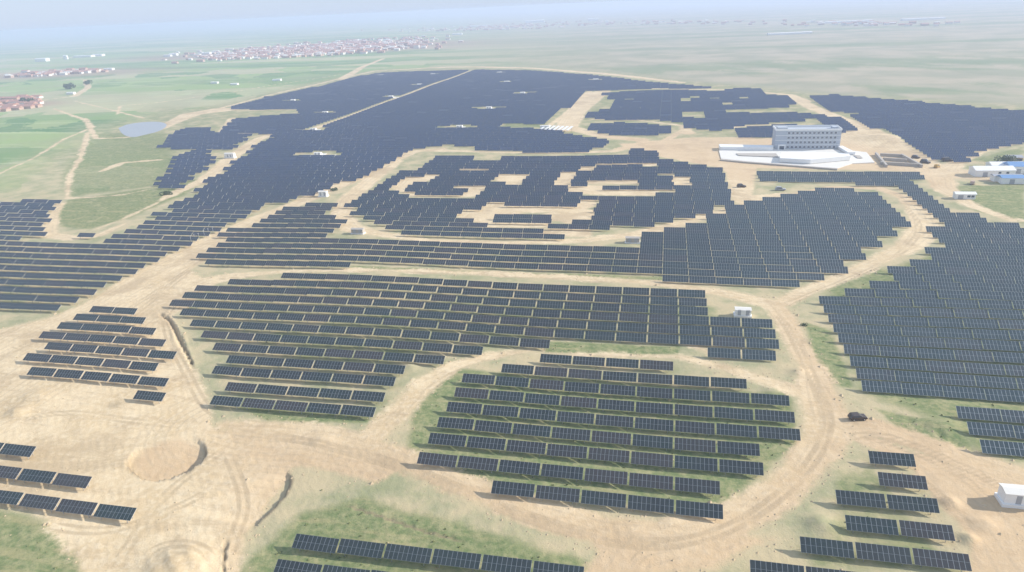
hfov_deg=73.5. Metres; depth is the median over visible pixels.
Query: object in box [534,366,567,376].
solar table
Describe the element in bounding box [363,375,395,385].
solar table
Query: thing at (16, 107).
village house
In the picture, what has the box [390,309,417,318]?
solar table
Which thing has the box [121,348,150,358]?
solar table
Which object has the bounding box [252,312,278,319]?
solar table
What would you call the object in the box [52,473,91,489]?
solar table
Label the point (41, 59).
building
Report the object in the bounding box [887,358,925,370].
solar table
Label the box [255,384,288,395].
solar table
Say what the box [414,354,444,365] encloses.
solar table
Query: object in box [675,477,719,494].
solar table
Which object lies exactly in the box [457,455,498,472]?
solar table
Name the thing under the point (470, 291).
solar table
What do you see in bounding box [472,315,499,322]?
solar table
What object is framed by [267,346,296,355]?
solar table
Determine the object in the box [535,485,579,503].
solar table
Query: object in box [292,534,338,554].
solar table
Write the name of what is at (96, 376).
solar table
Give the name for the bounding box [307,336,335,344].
solar table
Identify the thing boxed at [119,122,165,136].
pond water
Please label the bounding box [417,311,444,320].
solar table
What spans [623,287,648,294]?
solar table
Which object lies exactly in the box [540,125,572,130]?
striped canopy
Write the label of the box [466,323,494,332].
solar table
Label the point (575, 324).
solar table
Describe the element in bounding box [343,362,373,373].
solar table
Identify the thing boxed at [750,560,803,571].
solar table
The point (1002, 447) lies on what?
solar table
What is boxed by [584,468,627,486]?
solar table
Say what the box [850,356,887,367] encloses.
solar table
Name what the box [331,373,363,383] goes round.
solar table
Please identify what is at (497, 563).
solar table
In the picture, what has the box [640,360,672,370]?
solar table
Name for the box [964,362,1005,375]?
solar table
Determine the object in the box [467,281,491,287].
solar table
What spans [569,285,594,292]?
solar table
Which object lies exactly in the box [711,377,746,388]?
solar table
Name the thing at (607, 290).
solar table
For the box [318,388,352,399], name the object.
solar table
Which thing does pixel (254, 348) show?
solar table
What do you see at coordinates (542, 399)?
solar table
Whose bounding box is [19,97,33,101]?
tree
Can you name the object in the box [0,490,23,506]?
solar table
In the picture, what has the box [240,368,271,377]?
solar table
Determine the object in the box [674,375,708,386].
solar table
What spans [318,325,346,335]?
solar table
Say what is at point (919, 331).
solar table
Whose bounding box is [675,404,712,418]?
solar table
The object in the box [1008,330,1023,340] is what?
solar table
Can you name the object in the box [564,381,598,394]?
solar table
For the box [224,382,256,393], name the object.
solar table
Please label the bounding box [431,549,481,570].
solar table
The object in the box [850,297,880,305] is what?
solar table
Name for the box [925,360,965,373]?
solar table
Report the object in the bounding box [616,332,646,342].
solar table
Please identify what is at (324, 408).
solar table
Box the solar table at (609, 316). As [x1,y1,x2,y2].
[590,312,617,320]
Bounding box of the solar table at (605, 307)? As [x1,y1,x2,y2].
[592,303,619,311]
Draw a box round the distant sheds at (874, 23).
[361,19,960,31]
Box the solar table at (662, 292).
[650,288,676,296]
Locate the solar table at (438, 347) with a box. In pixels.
[422,343,452,354]
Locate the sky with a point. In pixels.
(16, 16)
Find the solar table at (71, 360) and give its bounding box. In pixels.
[49,355,77,364]
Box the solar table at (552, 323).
[528,318,556,328]
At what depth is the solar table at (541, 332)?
223.69 m
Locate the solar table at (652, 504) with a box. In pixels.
[628,495,673,513]
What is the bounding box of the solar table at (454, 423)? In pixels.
[437,417,474,429]
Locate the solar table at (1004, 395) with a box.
[984,388,1023,403]
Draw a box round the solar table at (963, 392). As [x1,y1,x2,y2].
[942,386,985,399]
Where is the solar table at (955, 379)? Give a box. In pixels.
[934,373,975,386]
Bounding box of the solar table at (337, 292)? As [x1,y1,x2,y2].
[331,289,356,296]
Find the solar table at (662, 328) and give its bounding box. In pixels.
[648,324,677,334]
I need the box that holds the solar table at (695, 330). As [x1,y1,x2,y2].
[680,325,709,335]
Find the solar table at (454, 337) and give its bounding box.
[430,332,459,342]
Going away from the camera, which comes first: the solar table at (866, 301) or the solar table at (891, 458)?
the solar table at (891, 458)
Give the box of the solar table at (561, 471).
[541,464,583,481]
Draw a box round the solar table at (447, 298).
[430,294,456,301]
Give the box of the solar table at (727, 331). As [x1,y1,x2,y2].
[711,326,742,336]
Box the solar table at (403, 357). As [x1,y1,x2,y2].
[383,352,413,362]
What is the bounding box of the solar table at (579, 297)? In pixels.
[567,293,593,302]
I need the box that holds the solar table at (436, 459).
[417,452,457,468]
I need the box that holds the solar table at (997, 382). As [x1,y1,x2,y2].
[974,375,1017,389]
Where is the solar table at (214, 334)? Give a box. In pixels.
[201,331,228,339]
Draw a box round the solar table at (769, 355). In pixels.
[742,349,775,360]
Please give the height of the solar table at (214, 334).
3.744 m
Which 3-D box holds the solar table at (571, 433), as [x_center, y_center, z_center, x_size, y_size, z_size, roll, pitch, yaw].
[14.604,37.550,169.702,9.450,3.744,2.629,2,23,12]
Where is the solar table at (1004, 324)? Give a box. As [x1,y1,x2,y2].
[998,319,1023,329]
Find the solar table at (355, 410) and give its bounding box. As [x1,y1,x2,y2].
[340,404,375,418]
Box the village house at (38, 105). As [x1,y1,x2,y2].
[28,103,42,107]
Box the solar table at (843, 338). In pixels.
[838,333,872,344]
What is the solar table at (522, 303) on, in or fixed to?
on the ground
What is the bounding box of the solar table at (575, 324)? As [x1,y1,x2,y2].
[558,320,586,328]
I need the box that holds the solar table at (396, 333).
[373,328,401,337]
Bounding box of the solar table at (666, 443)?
[632,434,672,450]
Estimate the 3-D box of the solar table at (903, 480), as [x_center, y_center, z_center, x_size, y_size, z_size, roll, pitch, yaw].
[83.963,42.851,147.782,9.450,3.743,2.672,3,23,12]
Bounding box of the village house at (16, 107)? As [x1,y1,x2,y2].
[9,106,23,109]
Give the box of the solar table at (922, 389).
[901,383,943,396]
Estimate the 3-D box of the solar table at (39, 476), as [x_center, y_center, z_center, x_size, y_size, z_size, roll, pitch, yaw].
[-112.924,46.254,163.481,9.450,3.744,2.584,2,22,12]
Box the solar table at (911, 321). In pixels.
[894,316,928,326]
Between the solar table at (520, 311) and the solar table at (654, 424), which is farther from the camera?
the solar table at (520, 311)
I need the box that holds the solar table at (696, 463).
[675,455,717,471]
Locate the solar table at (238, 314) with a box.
[228,311,254,320]
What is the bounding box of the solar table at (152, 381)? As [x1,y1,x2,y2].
[137,376,168,388]
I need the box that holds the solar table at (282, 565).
[273,559,322,571]
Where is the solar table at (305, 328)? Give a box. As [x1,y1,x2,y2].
[292,324,319,334]
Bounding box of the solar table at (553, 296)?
[540,292,566,299]
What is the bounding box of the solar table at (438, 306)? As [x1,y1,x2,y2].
[424,302,450,310]
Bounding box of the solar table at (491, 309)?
[477,306,504,314]
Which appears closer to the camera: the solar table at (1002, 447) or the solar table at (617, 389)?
the solar table at (1002, 447)
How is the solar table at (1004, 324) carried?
on the ground
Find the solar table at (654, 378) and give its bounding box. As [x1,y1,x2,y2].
[638,373,671,383]
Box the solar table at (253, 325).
[240,322,266,330]
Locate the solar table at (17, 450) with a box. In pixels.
[0,443,35,458]
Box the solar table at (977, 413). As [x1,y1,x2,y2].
[956,406,1001,420]
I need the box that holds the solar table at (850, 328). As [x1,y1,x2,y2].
[833,323,866,333]
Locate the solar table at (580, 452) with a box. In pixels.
[547,444,586,459]
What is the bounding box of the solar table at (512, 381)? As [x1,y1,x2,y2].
[495,376,528,388]
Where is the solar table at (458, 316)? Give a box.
[444,313,471,321]
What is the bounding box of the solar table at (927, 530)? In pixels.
[899,520,954,541]
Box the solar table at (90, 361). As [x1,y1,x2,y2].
[75,357,103,368]
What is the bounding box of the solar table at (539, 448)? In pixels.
[506,440,545,455]
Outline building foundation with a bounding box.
[875,152,922,167]
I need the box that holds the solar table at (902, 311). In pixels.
[887,307,920,316]
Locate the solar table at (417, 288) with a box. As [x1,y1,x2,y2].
[412,285,436,291]
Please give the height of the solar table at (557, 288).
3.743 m
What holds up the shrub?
on the ground
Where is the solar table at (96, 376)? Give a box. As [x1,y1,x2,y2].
[81,371,111,383]
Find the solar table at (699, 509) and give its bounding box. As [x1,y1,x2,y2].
[676,500,722,519]
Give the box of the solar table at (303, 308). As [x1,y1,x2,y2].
[288,305,313,312]
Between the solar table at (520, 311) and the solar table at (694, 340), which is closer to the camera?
the solar table at (694, 340)
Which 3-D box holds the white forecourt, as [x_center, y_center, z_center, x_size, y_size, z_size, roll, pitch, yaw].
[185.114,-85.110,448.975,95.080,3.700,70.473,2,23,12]
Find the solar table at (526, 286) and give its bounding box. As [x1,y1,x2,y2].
[517,283,542,290]
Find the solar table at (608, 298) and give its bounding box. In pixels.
[594,294,620,302]
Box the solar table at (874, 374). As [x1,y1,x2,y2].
[856,368,895,381]
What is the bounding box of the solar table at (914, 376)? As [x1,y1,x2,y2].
[894,370,935,383]
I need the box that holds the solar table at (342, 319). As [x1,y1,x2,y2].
[329,315,356,324]
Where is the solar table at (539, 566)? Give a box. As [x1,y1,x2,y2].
[533,561,583,571]
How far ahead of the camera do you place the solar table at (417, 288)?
260.86 m
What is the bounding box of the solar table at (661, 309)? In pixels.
[649,305,677,314]
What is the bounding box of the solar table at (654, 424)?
[635,417,673,432]
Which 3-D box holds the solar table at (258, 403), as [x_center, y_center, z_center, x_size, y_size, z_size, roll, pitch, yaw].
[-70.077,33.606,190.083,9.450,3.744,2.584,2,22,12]
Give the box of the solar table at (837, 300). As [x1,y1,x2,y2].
[819,296,849,304]
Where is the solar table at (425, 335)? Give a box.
[401,330,430,340]
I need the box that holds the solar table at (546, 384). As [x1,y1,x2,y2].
[529,379,563,389]
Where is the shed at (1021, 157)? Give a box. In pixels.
[1005,155,1023,160]
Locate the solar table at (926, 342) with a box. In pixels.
[908,337,945,347]
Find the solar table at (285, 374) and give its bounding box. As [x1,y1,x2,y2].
[270,370,301,380]
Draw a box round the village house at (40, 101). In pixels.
[29,100,43,103]
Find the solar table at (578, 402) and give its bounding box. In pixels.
[561,396,596,407]
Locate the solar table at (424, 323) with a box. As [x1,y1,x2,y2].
[410,320,437,328]
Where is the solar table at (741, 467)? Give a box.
[719,459,763,476]
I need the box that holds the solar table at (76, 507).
[55,498,97,517]
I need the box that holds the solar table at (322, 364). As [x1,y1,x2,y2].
[313,360,343,369]
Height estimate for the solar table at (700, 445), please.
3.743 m
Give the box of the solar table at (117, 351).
[95,346,123,355]
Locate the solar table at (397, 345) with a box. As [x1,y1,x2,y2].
[392,341,422,351]
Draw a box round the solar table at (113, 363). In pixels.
[101,359,130,370]
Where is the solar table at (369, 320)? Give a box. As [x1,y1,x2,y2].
[355,316,382,324]
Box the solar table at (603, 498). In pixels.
[581,490,625,507]
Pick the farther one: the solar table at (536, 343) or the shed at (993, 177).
the shed at (993, 177)
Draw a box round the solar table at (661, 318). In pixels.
[649,314,677,323]
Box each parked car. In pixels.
[737,183,745,187]
[775,186,785,190]
[847,412,867,421]
[920,159,930,163]
[940,157,952,161]
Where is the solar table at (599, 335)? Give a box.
[585,331,614,340]
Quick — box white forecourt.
[719,144,874,169]
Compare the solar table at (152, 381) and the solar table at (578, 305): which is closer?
the solar table at (152, 381)
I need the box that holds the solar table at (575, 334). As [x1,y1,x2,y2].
[554,329,583,339]
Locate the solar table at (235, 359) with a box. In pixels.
[226,355,255,366]
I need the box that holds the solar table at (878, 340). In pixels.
[873,335,908,345]
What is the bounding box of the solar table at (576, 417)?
[557,411,593,426]
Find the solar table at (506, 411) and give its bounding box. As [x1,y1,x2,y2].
[482,405,518,418]
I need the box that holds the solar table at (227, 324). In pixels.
[215,321,241,330]
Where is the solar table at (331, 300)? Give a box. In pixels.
[322,297,347,305]
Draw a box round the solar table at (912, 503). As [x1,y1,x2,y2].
[886,494,939,514]
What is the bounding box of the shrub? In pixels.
[159,190,172,195]
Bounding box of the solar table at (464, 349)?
[452,345,482,354]
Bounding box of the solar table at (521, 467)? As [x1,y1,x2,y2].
[498,459,540,477]
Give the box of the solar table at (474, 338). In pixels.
[459,334,488,342]
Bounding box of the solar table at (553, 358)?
[540,354,571,365]
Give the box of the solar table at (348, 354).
[324,349,354,359]
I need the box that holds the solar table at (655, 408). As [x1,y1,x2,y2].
[636,402,672,414]
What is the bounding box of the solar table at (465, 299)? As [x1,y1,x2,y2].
[457,296,482,305]
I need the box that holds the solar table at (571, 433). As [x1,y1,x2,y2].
[551,427,590,442]
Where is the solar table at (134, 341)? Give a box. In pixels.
[113,336,139,345]
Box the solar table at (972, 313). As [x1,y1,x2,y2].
[953,308,988,318]
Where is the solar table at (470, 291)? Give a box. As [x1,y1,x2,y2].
[462,288,487,297]
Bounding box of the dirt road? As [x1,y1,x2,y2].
[0,59,1023,571]
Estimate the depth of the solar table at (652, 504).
144.28 m
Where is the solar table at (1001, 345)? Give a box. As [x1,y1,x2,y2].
[981,339,1020,350]
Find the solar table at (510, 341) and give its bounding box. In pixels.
[489,336,518,347]
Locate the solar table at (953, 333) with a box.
[936,328,972,338]
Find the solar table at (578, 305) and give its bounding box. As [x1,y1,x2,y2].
[564,302,590,309]
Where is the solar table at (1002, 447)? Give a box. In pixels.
[979,439,1023,457]
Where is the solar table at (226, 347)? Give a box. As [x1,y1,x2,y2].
[212,343,241,352]
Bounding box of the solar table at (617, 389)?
[600,384,635,395]
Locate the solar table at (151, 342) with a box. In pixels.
[138,338,166,348]
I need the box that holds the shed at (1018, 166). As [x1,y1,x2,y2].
[1003,161,1023,173]
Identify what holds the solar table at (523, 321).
on the ground
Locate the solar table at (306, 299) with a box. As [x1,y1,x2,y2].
[298,296,323,304]
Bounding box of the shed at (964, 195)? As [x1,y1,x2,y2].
[952,191,976,198]
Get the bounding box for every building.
[34,58,49,61]
[73,55,94,57]
[525,20,543,22]
[588,18,597,20]
[767,31,812,34]
[772,125,842,148]
[825,20,868,23]
[900,17,945,20]
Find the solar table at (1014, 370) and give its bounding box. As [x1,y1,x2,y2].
[1004,364,1023,376]
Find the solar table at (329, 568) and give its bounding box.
[322,564,369,571]
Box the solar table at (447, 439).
[428,433,466,446]
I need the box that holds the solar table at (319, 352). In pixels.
[295,347,324,357]
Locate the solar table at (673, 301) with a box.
[650,296,677,305]
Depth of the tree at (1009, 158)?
406.63 m
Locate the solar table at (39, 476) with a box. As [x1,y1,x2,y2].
[17,469,56,485]
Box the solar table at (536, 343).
[519,338,549,347]
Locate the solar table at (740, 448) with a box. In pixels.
[717,441,759,456]
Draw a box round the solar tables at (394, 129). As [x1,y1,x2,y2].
[0,69,1023,571]
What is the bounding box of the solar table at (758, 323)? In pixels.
[742,318,772,328]
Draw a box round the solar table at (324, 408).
[306,402,341,414]
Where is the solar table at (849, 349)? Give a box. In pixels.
[843,344,879,355]
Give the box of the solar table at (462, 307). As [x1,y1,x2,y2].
[450,304,477,312]
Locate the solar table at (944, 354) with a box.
[916,348,954,360]
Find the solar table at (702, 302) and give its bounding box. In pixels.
[679,297,706,306]
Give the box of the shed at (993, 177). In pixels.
[989,174,1022,181]
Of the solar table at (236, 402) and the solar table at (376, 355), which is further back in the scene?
the solar table at (376, 355)
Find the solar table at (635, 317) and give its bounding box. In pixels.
[619,313,647,322]
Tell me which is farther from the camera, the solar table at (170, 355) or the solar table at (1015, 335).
the solar table at (170, 355)
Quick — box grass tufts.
[8,276,1019,569]
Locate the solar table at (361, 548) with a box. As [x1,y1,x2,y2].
[337,538,384,559]
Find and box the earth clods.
[1,249,1023,571]
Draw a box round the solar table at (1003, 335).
[972,329,1009,340]
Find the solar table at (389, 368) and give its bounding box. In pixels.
[373,364,405,374]
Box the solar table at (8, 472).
[0,465,21,480]
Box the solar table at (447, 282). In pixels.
[443,279,467,286]
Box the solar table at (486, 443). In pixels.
[466,436,505,452]
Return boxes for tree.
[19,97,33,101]
[63,83,75,88]
[83,80,92,84]
[994,154,1019,161]
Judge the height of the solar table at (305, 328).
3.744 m
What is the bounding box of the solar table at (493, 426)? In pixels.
[474,420,511,434]
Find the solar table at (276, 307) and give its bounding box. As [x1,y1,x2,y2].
[263,304,288,312]
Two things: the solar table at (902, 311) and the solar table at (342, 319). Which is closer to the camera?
the solar table at (902, 311)
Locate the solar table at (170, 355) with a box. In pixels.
[147,350,176,359]
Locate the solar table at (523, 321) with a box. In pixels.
[500,316,527,326]
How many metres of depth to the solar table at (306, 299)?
255.49 m
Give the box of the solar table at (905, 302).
[881,298,913,306]
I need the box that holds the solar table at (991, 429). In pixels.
[967,421,1015,438]
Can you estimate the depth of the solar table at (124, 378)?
205.72 m
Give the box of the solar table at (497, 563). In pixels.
[481,554,531,571]
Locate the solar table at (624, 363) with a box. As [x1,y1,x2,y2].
[606,358,638,369]
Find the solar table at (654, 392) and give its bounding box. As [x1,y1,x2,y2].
[637,386,672,398]
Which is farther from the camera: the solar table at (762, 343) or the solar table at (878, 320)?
the solar table at (878, 320)
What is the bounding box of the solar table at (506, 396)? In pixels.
[489,390,523,401]
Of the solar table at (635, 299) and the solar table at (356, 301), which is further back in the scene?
the solar table at (356, 301)
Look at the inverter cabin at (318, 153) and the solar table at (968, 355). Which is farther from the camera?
the inverter cabin at (318, 153)
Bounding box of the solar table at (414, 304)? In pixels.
[398,301,423,308]
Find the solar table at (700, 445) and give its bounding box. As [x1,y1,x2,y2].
[674,437,715,454]
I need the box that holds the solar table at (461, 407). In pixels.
[446,402,481,415]
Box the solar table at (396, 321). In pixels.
[382,318,409,327]
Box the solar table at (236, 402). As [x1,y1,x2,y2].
[210,395,243,407]
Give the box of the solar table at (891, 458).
[868,451,915,467]
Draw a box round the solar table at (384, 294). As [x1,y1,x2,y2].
[380,291,405,300]
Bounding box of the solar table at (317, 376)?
[300,371,332,383]
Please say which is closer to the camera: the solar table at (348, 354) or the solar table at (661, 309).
the solar table at (348, 354)
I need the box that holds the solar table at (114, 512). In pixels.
[93,504,136,522]
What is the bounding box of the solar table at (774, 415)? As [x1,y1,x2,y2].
[755,409,794,424]
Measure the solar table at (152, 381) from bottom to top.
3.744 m
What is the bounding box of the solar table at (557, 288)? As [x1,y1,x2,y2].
[543,284,568,291]
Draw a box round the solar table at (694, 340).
[680,335,710,346]
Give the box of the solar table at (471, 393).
[454,387,488,398]
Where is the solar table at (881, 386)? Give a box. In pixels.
[861,380,902,393]
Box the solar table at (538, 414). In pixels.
[519,408,555,420]
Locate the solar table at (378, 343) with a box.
[364,339,392,348]
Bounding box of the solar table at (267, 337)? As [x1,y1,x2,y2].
[253,333,281,341]
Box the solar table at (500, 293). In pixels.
[488,290,513,296]
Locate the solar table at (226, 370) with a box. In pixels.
[211,366,242,377]
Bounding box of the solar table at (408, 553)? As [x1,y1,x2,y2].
[383,543,432,565]
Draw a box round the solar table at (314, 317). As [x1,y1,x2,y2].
[303,314,329,322]
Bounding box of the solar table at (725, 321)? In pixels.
[710,316,739,325]
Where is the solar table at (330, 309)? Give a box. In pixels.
[313,306,338,314]
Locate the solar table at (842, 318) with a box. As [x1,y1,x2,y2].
[828,314,860,323]
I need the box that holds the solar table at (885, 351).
[879,346,916,358]
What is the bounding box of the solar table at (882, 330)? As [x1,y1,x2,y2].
[866,325,901,335]
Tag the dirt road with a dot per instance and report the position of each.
(194, 471)
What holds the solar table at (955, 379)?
on the ground
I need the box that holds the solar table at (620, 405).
[598,399,634,413]
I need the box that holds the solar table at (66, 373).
[53,369,83,380]
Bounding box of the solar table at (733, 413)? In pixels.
[714,406,752,420]
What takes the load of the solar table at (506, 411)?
on the ground
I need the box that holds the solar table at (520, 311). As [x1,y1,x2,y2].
[505,307,531,315]
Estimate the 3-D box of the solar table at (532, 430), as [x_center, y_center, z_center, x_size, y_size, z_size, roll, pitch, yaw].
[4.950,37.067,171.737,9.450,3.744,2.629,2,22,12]
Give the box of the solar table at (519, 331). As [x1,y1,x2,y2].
[495,325,523,336]
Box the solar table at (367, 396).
[351,390,385,403]
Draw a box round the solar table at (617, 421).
[595,414,633,429]
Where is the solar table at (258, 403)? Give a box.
[241,398,275,409]
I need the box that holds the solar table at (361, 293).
[356,290,380,298]
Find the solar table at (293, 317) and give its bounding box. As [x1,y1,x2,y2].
[277,313,304,322]
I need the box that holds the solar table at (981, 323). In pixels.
[962,318,999,328]
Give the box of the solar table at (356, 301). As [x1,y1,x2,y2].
[347,298,372,306]
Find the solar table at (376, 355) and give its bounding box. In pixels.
[353,350,383,361]
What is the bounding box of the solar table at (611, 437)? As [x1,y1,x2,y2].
[591,430,630,444]
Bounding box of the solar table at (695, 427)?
[675,420,714,435]
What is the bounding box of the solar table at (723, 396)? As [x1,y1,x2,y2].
[712,391,749,404]
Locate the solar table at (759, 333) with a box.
[744,328,775,338]
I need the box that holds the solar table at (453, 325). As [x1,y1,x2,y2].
[438,321,465,331]
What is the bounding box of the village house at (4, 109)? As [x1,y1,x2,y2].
[0,107,10,111]
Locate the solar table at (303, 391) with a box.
[286,386,319,398]
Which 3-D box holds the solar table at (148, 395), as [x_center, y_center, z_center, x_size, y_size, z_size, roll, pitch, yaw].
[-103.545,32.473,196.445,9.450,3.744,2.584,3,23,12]
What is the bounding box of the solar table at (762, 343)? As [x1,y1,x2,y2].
[746,338,778,348]
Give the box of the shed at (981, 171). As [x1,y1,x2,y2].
[968,166,1015,176]
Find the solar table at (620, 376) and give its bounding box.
[603,371,636,383]
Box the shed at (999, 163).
[985,161,1006,165]
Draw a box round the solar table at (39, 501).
[18,494,59,511]
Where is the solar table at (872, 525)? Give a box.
[845,515,898,535]
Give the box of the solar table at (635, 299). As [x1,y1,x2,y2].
[622,295,648,303]
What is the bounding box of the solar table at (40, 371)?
[26,367,56,378]
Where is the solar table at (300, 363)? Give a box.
[283,358,313,370]
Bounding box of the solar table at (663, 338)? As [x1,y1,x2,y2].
[648,333,678,343]
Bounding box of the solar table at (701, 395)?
[674,389,710,400]
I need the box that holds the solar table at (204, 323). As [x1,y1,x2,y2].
[190,319,215,327]
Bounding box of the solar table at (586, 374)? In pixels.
[568,369,601,381]
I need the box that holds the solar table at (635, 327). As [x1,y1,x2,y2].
[617,322,646,332]
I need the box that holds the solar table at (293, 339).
[280,335,308,345]
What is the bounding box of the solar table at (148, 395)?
[133,390,165,403]
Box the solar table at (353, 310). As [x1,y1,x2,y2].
[338,306,364,314]
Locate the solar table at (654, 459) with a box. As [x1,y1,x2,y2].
[631,451,672,468]
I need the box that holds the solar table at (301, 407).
[273,400,307,413]
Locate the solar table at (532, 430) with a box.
[512,423,550,438]
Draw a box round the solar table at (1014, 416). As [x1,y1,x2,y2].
[1000,409,1023,422]
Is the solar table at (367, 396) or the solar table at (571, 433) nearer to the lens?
the solar table at (571, 433)
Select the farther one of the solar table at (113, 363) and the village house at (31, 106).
the village house at (31, 106)
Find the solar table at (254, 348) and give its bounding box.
[239,344,268,353]
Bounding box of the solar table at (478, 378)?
[462,373,494,386]
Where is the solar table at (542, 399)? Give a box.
[524,393,559,404]
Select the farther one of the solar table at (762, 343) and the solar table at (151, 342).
the solar table at (151, 342)
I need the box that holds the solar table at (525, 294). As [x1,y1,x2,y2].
[514,291,539,299]
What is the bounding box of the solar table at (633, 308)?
[620,304,648,312]
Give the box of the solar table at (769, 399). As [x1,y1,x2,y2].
[751,393,789,407]
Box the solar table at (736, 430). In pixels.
[716,423,756,438]
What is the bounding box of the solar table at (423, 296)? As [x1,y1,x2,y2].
[405,293,430,301]
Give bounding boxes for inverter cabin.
[224,153,236,157]
[314,152,326,154]
[318,190,328,196]
[350,228,365,234]
[625,236,639,243]
[733,306,751,317]
[994,483,1023,508]
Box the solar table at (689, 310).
[679,306,707,315]
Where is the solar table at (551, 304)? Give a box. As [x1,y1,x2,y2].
[536,300,563,308]
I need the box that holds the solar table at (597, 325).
[587,321,616,330]
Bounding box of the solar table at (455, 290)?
[437,287,461,293]
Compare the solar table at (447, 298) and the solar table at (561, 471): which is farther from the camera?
the solar table at (447, 298)
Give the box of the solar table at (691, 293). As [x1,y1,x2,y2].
[678,289,704,297]
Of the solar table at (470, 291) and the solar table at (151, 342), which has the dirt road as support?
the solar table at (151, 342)
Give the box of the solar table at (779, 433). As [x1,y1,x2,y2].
[758,426,800,440]
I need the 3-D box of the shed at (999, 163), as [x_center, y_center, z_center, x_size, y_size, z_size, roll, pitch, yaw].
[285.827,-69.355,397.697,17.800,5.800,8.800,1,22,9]
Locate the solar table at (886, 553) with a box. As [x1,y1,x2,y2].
[855,542,911,565]
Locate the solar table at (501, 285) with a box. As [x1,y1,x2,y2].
[492,282,516,288]
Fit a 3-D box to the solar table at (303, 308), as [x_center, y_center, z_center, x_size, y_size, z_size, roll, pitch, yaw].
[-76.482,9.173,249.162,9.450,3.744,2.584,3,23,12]
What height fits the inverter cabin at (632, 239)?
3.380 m
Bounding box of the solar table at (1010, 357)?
[992,351,1023,362]
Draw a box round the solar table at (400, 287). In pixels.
[388,284,412,292]
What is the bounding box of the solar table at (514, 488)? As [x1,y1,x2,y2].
[491,480,534,498]
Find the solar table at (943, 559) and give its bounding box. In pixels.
[912,548,971,571]
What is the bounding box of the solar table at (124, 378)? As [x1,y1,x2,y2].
[109,374,139,385]
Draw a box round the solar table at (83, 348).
[70,344,97,352]
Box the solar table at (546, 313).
[532,309,560,317]
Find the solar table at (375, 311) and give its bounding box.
[364,308,390,316]
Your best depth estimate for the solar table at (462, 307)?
243.22 m
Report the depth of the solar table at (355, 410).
183.27 m
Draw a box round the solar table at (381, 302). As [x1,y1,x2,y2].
[372,299,398,307]
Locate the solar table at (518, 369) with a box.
[501,364,533,376]
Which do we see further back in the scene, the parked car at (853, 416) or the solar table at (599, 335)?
the solar table at (599, 335)
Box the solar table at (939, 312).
[920,307,954,317]
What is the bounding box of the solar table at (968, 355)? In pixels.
[954,350,993,362]
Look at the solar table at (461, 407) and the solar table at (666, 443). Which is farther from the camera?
the solar table at (461, 407)
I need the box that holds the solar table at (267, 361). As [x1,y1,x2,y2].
[254,357,284,367]
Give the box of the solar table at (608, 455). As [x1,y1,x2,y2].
[588,447,629,462]
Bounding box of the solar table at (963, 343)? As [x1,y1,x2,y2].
[944,338,982,349]
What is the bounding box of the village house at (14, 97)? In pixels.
[6,96,19,99]
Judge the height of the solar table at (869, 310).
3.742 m
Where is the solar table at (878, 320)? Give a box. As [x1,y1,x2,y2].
[861,315,894,325]
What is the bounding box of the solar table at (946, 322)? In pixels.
[928,317,963,327]
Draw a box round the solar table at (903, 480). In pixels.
[878,472,927,490]
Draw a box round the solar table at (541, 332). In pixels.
[524,327,553,336]
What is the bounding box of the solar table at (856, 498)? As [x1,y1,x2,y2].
[835,490,885,509]
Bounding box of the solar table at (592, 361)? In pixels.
[572,356,604,365]
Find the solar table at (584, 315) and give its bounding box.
[561,310,588,320]
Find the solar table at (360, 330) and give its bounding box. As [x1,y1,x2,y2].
[345,327,373,335]
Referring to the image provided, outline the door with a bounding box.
[1015,496,1022,504]
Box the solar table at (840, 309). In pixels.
[823,305,854,313]
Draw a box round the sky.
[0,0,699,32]
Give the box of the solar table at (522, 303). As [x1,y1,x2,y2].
[509,299,535,307]
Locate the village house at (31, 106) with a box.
[21,104,35,108]
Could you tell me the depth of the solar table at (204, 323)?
241.17 m
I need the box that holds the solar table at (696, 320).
[679,315,708,325]
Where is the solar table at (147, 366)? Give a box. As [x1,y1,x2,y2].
[129,361,158,371]
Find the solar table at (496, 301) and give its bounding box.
[483,298,508,305]
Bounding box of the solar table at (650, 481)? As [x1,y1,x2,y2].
[629,473,672,490]
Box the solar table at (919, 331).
[901,326,936,336]
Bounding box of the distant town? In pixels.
[161,35,463,63]
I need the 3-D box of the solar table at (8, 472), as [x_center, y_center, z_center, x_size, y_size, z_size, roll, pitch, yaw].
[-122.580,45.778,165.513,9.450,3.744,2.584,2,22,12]
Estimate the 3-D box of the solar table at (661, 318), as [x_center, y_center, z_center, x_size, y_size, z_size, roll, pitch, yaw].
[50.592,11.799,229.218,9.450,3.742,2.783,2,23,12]
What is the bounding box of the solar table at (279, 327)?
[265,323,292,331]
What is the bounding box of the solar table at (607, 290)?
[596,286,621,293]
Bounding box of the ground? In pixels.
[0,0,1023,571]
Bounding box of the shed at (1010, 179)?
[997,175,1023,183]
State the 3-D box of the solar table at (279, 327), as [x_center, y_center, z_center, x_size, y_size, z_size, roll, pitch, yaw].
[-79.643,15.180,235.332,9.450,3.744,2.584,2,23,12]
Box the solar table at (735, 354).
[708,347,740,359]
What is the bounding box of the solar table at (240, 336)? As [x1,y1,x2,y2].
[227,332,254,342]
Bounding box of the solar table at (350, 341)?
[335,337,364,345]
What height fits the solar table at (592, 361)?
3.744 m
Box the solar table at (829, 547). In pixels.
[800,536,854,559]
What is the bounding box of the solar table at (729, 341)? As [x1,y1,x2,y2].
[713,336,744,346]
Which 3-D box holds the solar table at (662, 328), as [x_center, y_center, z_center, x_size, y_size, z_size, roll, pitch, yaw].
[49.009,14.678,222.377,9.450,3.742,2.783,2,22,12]
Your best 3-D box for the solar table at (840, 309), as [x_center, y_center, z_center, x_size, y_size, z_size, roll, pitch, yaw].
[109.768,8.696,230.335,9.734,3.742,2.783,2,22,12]
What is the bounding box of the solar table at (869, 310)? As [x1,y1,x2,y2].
[855,306,887,315]

